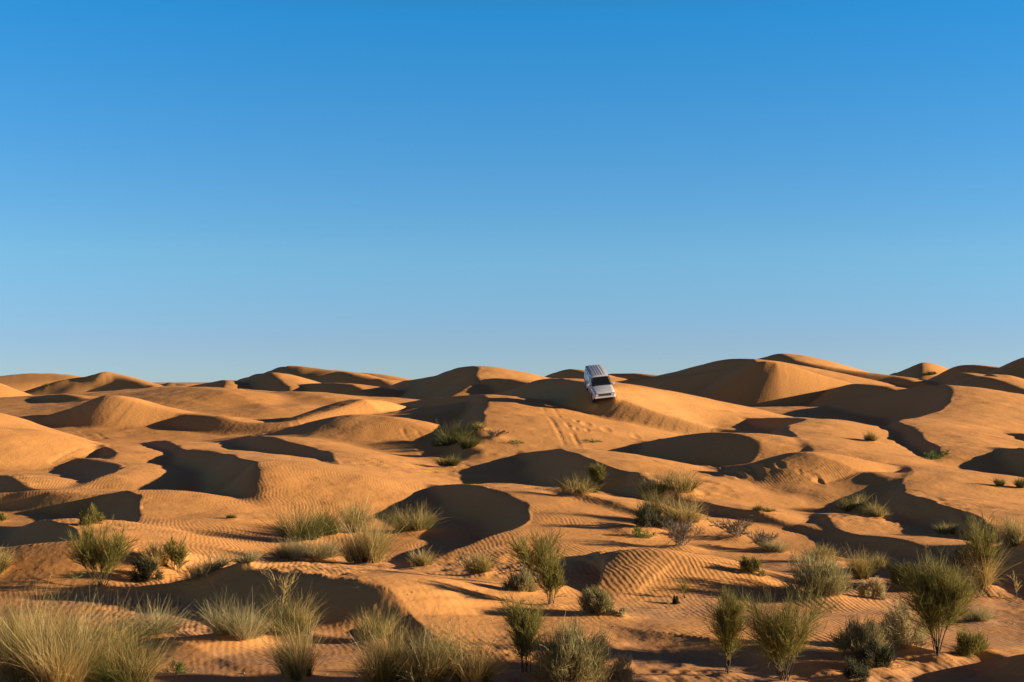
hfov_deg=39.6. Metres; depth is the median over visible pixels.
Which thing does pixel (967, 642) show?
green shrub
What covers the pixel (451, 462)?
green tussock
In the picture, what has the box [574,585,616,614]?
grey shrub
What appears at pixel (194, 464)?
sand ground
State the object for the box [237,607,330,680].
grass tussock
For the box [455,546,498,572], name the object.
grass tussock
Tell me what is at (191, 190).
sky
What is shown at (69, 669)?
grass tussock
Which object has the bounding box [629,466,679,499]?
grass tussock
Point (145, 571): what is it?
dark shrub
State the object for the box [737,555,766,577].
green shrub
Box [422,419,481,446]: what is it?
green tussock
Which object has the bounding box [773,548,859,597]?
grey shrub
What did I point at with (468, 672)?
grass tussock
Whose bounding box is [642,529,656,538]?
plant
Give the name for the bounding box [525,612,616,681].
grey shrub
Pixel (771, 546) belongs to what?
pale tussock
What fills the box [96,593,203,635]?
pale tussock
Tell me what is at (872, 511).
grass tussock
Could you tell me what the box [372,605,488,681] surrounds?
grass tussock
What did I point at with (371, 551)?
grass tussock
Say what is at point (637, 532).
plant
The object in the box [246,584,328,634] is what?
grass tussock
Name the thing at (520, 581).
grey shrub
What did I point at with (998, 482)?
green tussock
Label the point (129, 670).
grass tussock
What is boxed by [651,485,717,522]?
grass tussock
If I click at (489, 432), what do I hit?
dead shrub
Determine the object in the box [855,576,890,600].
pale shrub
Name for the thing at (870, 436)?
grass tussock
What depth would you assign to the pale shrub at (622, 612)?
34.34 m
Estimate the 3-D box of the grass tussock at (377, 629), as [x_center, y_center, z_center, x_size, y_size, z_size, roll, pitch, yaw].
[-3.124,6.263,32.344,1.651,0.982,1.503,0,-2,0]
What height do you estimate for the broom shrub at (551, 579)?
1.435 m
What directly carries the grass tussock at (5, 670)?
on the sand ground
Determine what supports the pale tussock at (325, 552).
on the sand ground
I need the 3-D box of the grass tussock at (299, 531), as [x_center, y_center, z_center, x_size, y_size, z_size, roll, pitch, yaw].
[-7.701,6.544,53.270,3.182,2.164,3.574,-1,-2,38]
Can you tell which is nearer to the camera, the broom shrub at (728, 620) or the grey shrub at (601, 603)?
the broom shrub at (728, 620)
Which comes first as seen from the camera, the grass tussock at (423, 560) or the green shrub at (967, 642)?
the green shrub at (967, 642)
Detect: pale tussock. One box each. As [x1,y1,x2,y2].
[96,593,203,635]
[171,542,241,580]
[182,583,287,639]
[230,546,269,562]
[262,536,309,561]
[287,525,351,558]
[754,534,791,552]
[960,603,1003,620]
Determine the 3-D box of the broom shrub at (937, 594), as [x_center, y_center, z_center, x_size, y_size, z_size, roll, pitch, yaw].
[8.996,5.464,30.252,2.319,2.452,2.231,0,-2,0]
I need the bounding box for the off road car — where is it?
[584,364,614,402]
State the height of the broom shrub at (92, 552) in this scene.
2.182 m
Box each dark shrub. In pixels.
[127,555,165,582]
[631,503,670,529]
[672,595,680,603]
[840,656,870,681]
[851,632,899,668]
[949,542,971,567]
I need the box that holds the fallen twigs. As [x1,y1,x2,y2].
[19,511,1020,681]
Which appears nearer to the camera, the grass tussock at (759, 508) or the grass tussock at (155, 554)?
the grass tussock at (155, 554)
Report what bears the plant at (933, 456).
on the sand ground
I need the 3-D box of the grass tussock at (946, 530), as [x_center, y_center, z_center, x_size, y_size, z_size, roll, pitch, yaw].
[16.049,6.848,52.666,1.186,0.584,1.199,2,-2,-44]
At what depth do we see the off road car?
115.56 m
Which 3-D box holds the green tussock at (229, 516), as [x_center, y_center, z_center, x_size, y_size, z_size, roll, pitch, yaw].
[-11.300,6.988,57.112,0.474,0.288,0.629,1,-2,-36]
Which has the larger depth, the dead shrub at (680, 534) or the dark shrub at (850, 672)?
the dead shrub at (680, 534)
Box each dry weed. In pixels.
[260,566,301,619]
[1005,571,1020,598]
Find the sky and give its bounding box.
[0,0,1023,381]
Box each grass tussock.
[0,544,20,572]
[0,576,123,681]
[0,577,71,657]
[0,594,152,681]
[1,572,171,667]
[31,598,193,681]
[136,534,176,568]
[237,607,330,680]
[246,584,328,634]
[247,493,350,540]
[321,501,426,562]
[333,609,440,681]
[335,493,379,531]
[340,600,408,639]
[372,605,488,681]
[375,500,449,530]
[401,546,440,566]
[419,617,517,681]
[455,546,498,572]
[470,421,486,429]
[542,470,605,493]
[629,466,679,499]
[633,483,677,521]
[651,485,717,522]
[657,461,703,492]
[749,504,763,510]
[762,507,775,511]
[796,539,849,560]
[833,488,870,511]
[839,544,885,578]
[857,498,892,516]
[861,427,880,440]
[863,550,892,568]
[930,520,961,533]
[995,506,1023,547]
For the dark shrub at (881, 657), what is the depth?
28.76 m
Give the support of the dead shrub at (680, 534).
on the sand ground
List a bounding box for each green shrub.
[0,512,6,520]
[76,504,104,523]
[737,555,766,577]
[883,558,926,589]
[949,627,991,656]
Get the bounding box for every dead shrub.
[483,429,508,436]
[656,517,705,545]
[706,517,752,538]
[746,527,779,546]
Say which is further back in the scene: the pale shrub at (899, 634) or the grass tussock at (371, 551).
the grass tussock at (371, 551)
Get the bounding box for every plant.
[161,659,188,674]
[581,439,604,443]
[631,527,644,537]
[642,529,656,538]
[924,450,941,459]
[938,449,949,455]
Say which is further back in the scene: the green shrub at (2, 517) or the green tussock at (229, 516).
the green shrub at (2, 517)
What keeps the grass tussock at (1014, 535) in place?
on the sand ground
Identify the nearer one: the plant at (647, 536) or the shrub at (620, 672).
the shrub at (620, 672)
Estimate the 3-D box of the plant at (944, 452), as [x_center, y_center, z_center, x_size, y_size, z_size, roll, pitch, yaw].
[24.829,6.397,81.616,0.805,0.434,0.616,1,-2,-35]
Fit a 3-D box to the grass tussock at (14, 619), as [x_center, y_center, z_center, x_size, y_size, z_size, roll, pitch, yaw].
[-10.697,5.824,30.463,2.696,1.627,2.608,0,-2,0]
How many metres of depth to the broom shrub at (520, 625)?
28.04 m
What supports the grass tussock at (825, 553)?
on the sand ground
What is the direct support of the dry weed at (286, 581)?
on the sand ground
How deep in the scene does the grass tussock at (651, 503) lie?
55.29 m
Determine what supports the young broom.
on the sand ground
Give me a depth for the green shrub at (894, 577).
40.66 m
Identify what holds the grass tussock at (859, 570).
on the sand ground
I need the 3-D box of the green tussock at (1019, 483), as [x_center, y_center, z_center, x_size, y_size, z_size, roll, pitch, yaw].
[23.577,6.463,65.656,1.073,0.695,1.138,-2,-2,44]
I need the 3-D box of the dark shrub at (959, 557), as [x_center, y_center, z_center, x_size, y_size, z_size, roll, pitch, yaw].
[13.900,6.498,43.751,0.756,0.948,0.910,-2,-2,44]
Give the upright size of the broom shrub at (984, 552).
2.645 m
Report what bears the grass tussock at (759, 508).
on the sand ground
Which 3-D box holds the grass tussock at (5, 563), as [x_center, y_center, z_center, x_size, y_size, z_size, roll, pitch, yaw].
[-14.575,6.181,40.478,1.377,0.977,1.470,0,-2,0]
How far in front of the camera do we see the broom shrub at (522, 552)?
38.27 m
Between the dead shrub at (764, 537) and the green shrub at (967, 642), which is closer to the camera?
the green shrub at (967, 642)
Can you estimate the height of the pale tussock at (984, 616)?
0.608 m
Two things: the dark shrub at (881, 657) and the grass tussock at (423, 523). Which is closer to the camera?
the dark shrub at (881, 657)
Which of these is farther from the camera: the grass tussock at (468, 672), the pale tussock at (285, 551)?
the pale tussock at (285, 551)
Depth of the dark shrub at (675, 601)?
37.05 m
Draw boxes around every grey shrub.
[499,561,538,591]
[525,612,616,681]
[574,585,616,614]
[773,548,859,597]
[827,612,893,658]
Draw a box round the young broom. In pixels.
[676,579,689,597]
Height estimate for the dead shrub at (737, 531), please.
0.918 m
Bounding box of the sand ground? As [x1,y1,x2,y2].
[0,354,1023,681]
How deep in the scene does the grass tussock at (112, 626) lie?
28.96 m
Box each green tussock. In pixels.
[225,513,235,517]
[294,501,365,534]
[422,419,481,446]
[433,453,465,465]
[455,430,486,448]
[990,475,1005,485]
[1009,476,1023,487]
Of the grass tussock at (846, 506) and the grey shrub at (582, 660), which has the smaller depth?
the grey shrub at (582, 660)
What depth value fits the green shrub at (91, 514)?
50.29 m
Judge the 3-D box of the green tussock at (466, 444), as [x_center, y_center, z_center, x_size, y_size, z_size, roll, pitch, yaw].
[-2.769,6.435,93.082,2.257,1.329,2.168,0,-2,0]
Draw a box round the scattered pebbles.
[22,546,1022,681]
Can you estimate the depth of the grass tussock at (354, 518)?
55.82 m
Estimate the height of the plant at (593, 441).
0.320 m
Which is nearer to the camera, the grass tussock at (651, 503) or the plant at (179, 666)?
the plant at (179, 666)
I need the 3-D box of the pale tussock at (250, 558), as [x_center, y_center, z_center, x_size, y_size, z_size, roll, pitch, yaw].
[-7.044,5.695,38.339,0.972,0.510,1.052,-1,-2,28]
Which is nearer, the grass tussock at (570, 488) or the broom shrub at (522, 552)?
the broom shrub at (522, 552)
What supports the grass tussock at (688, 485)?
on the sand ground
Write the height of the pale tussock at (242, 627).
1.276 m
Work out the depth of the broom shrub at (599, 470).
69.04 m
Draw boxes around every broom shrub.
[60,515,140,586]
[158,534,189,570]
[495,587,549,671]
[504,528,569,581]
[529,552,567,603]
[585,462,608,489]
[682,584,758,673]
[726,575,857,681]
[880,541,990,655]
[943,501,1023,588]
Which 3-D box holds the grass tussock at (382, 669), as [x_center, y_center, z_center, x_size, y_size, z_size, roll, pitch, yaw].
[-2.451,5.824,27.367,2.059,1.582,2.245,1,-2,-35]
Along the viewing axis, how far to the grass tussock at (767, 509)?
57.89 m
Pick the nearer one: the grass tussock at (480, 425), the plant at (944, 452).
the plant at (944, 452)
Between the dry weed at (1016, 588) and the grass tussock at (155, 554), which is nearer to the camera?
the dry weed at (1016, 588)
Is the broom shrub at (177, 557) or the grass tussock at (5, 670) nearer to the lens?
the grass tussock at (5, 670)
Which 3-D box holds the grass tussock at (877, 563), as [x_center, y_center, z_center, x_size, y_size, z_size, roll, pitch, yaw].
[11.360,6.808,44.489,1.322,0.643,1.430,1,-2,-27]
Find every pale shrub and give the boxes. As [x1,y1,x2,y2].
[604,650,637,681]
[609,606,628,617]
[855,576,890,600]
[875,595,934,649]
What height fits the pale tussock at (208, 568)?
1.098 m
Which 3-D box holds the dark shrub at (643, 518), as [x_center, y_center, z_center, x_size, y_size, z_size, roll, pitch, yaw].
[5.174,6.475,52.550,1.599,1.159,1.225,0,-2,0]
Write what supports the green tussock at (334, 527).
on the sand ground
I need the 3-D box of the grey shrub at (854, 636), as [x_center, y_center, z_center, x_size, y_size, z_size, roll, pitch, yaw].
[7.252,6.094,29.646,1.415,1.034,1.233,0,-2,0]
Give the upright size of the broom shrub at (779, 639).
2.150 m

